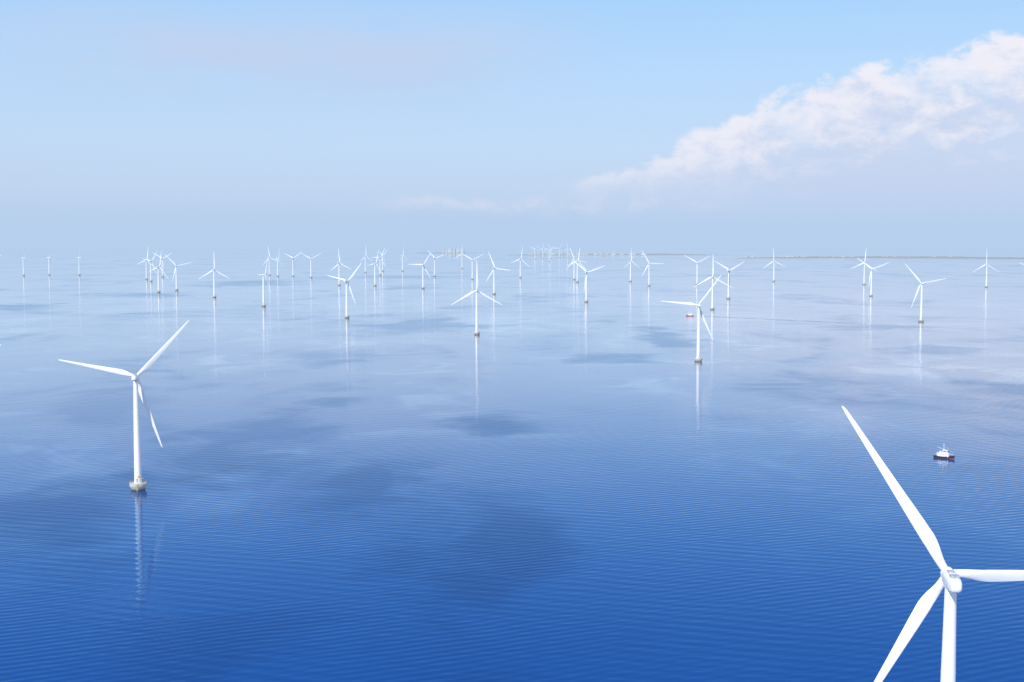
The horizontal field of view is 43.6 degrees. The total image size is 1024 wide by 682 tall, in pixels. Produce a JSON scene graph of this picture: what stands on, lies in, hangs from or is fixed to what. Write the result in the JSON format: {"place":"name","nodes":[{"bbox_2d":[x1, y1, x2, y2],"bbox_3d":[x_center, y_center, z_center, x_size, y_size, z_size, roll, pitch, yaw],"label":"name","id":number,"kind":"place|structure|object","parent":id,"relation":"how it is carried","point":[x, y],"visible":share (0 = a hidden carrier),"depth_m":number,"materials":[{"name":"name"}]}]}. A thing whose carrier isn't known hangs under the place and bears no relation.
{"place":"outdoors","nodes":[
{"label":"outdoors","id":0,"kind":"place"},
{"bbox_2d":[413,253,472,253],"bbox_3d":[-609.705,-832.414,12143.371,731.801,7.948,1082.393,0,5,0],"label":"coastline","id":1,"kind":"structure","parent":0,"point":[442,253],"depth_m":11885.24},
{"bbox_2d":[0,247,1023,681],"bbox_3d":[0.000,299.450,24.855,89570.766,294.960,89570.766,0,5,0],"label":"sea","id":2,"kind":"structure","parent":0,"point":[544,475],"depth_m":852.34,"materials":[{"name":"liquid"}]},
{"bbox_2d":[60,320,188,490],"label":"wind turbine","id":3,"kind":"object","parent":2,"relation":"in","point":[138,484],"visible":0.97,"depth_m":768.81,"materials":[{"name":"metal"}]},
{"bbox_2d":[138,252,152,279],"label":"wind turbine","id":4,"kind":"object","parent":2,"relation":"in","point":[146,278],"visible":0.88,"depth_m":4473.80,"materials":[{"name":"metal"}]},
{"bbox_2d":[145,250,157,281],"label":"wind turbine","id":5,"kind":"object","parent":2,"relation":"in","point":[150,280],"visible":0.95,"depth_m":4282.71,"materials":[{"name":"metal"}]},
{"bbox_2d":[150,257,167,291],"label":"wind turbine","id":6,"kind":"object","parent":2,"relation":"in","point":[158,267],"visible":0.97,"depth_m":3448.89,"materials":[{"name":"metal"}]},
{"bbox_2d":[154,252,172,276],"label":"wind turbine","id":7,"kind":"object","parent":2,"relation":"in","point":[162,263],"visible":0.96,"depth_m":4757.06,"materials":[{"name":"metal"}]},
{"bbox_2d":[169,258,190,290],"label":"wind turbine","id":8,"kind":"object","parent":2,"relation":"in","point":[176,289],"visible":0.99,"depth_m":3572.43,"materials":[{"name":"metal"}]},
{"bbox_2d":[199,259,229,297],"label":"wind turbine","id":9,"kind":"object","parent":2,"relation":"in","point":[214,294],"visible":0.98,"depth_m":3161.60,"materials":[{"name":"metal"}]},
{"bbox_2d":[259,257,269,306],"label":"wind turbine","id":10,"kind":"object","parent":2,"relation":"in","point":[263,304],"visible":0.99,"depth_m":2757.05,"materials":[{"name":"metal"}]},
{"bbox_2d":[264,250,279,274],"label":"wind turbine","id":11,"kind":"object","parent":2,"relation":"in","point":[269,262],"visible":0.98,"depth_m":4991.09,"materials":[{"name":"metal"}]},
{"bbox_2d":[301,253,320,277],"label":"wind turbine","id":12,"kind":"object","parent":2,"relation":"in","point":[310,264],"visible":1,"depth_m":4678.78,"materials":[{"name":"metal"}]},
{"bbox_2d":[332,250,351,284],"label":"wind turbine","id":13,"kind":"object","parent":2,"relation":"in","point":[338,263],"visible":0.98,"depth_m":3942.37,"materials":[{"name":"metal"}]},
{"bbox_2d":[327,264,360,317],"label":"wind turbine","id":14,"kind":"object","parent":2,"relation":"in","point":[346,316],"visible":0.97,"depth_m":2371.22,"materials":[{"name":"metal"}]},
{"bbox_2d":[368,250,381,285],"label":"wind turbine","id":15,"kind":"object","parent":2,"relation":"in","point":[375,284],"visible":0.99,"depth_m":3890.45,"materials":[{"name":"metal"}]},
{"bbox_2d":[411,252,430,288],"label":"wind turbine","id":16,"kind":"object","parent":2,"relation":"in","point":[422,287],"visible":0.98,"depth_m":3700.69,"materials":[{"name":"metal"}]},
{"bbox_2d":[427,250,441,275],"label":"wind turbine","id":17,"kind":"object","parent":2,"relation":"in","point":[434,258],"visible":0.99,"depth_m":4826.16,"materials":[{"name":"metal"}]},
{"bbox_2d":[462,253,482,279],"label":"wind turbine","id":18,"kind":"object","parent":2,"relation":"in","point":[472,278],"visible":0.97,"depth_m":4466.96,"materials":[{"name":"metal"}]},
{"bbox_2d":[451,262,501,334],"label":"wind turbine","id":19,"kind":"object","parent":2,"relation":"in","point":[476,332],"visible":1,"depth_m":1972.55,"materials":[{"name":"metal"}]},
{"bbox_2d":[486,252,510,293],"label":"wind turbine","id":20,"kind":"object","parent":2,"relation":"in","point":[494,291],"visible":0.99,"depth_m":3333.41,"materials":[{"name":"metal"}]},
{"bbox_2d":[512,247,526,277],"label":"wind turbine","id":21,"kind":"object","parent":2,"relation":"in","point":[520,259],"visible":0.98,"depth_m":4674.73,"materials":[{"name":"metal"}]},
{"bbox_2d":[566,249,583,279],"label":"wind turbine","id":22,"kind":"object","parent":2,"relation":"in","point":[574,278],"visible":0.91,"depth_m":4467.90,"materials":[{"name":"metal"}]},
{"bbox_2d":[568,250,586,281],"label":"wind turbine","id":23,"kind":"object","parent":2,"relation":"in","point":[577,267],"visible":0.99,"depth_m":4215.90,"materials":[{"name":"metal"}]},
{"bbox_2d":[572,259,602,301],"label":"wind turbine","id":24,"kind":"object","parent":2,"relation":"in","point":[585,289],"visible":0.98,"depth_m":2945.71,"materials":[{"name":"metal"}]},
{"bbox_2d":[624,251,636,281],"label":"wind turbine","id":25,"kind":"object","parent":2,"relation":"in","point":[630,261],"visible":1,"depth_m":4276.16,"materials":[{"name":"metal"}]},
{"bbox_2d":[642,251,664,285],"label":"wind turbine","id":26,"kind":"object","parent":2,"relation":"in","point":[649,283],"visible":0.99,"depth_m":3891.62,"materials":[{"name":"metal"}]},
{"bbox_2d":[662,274,721,361],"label":"wind turbine","id":27,"kind":"object","parent":2,"relation":"in","point":[698,359],"visible":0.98,"depth_m":1551.31,"materials":[{"name":"metal"}]},
{"bbox_2d":[686,256,708,284],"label":"wind turbine","id":28,"kind":"object","parent":2,"relation":"in","point":[696,283],"visible":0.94,"depth_m":3995.18,"materials":[{"name":"metal"}]},
{"bbox_2d":[443,246,952,256],"bbox_3d":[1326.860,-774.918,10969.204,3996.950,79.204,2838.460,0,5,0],"label":"distant town","id":29,"kind":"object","parent":2,"relation":"on","point":[454,250],"visible":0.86,"depth_m":10807.82,"materials":[{"name":"paint"}]},
{"bbox_2d":[694,260,731,309],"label":"wind turbine","id":30,"kind":"object","parent":2,"relation":"in","point":[711,308],"visible":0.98,"depth_m":2639.43,"materials":[{"name":"metal"}]},
{"bbox_2d":[715,261,744,298],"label":"wind turbine","id":31,"kind":"object","parent":2,"relation":"in","point":[728,297],"visible":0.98,"depth_m":3096.05,"materials":[{"name":"metal"}]},
{"bbox_2d":[764,250,785,281],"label":"wind turbine","id":32,"kind":"object","parent":2,"relation":"in","point":[773,280],"visible":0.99,"depth_m":4280.93,"materials":[{"name":"metal"}]},
{"bbox_2d":[851,253,875,284],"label":"wind turbine","id":33,"kind":"object","parent":2,"relation":"in","point":[863,283],"visible":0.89,"depth_m":3998.00,"materials":[{"name":"metal"}]},
{"bbox_2d":[859,259,886,295],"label":"wind turbine","id":34,"kind":"object","parent":2,"relation":"in","point":[871,294],"visible":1,"depth_m":3230.14,"materials":[{"name":"metal"}]},
{"bbox_2d":[905,264,946,321],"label":"wind turbine","id":35,"kind":"object","parent":2,"relation":"in","point":[921,304],"visible":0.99,"depth_m":2267.06,"materials":[{"name":"metal"}]},
{"bbox_2d":[842,406,1023,681],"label":"wind turbine","id":36,"kind":"object","parent":2,"relation":"in","point":[949,579],"visible":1,"depth_m":310.17,"materials":[{"name":"metal"}]},
{"bbox_2d":[933,447,954,458],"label":"fishing boat","id":37,"kind":"object","parent":2,"relation":"on","point":[944,454],"visible":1,"depth_m":878.93,"materials":[{"name":"blue paint"}]},
{"bbox_2d":[973,255,997,286],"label":"wind turbine","id":38,"kind":"object","parent":2,"relation":"in","point":[986,264],"visible":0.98,"depth_m":3800.59,"materials":[{"name":"metal"}]},
{"bbox_2d":[0,0,1023,247],"label":"sky","id":39,"kind":"structure","parent":0,"point":[124,123],"materials":[{"name":"blue"}]},
{"bbox_2d":[506,254,706,255],"bbox_3d":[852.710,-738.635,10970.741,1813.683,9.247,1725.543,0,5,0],"label":"coastline","id":40,"kind":"structure","parent":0,"point":[618,254],"depth_m":10459.98,"materials":[{"name":"grey"}]},
{"bbox_2d":[736,256,1023,259],"bbox_3d":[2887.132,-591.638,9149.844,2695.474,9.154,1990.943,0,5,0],"label":"coastline","id":41,"kind":"structure","parent":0,"point":[933,258],"depth_m":8942.57,"materials":[{"name":"grey"}]}
]}

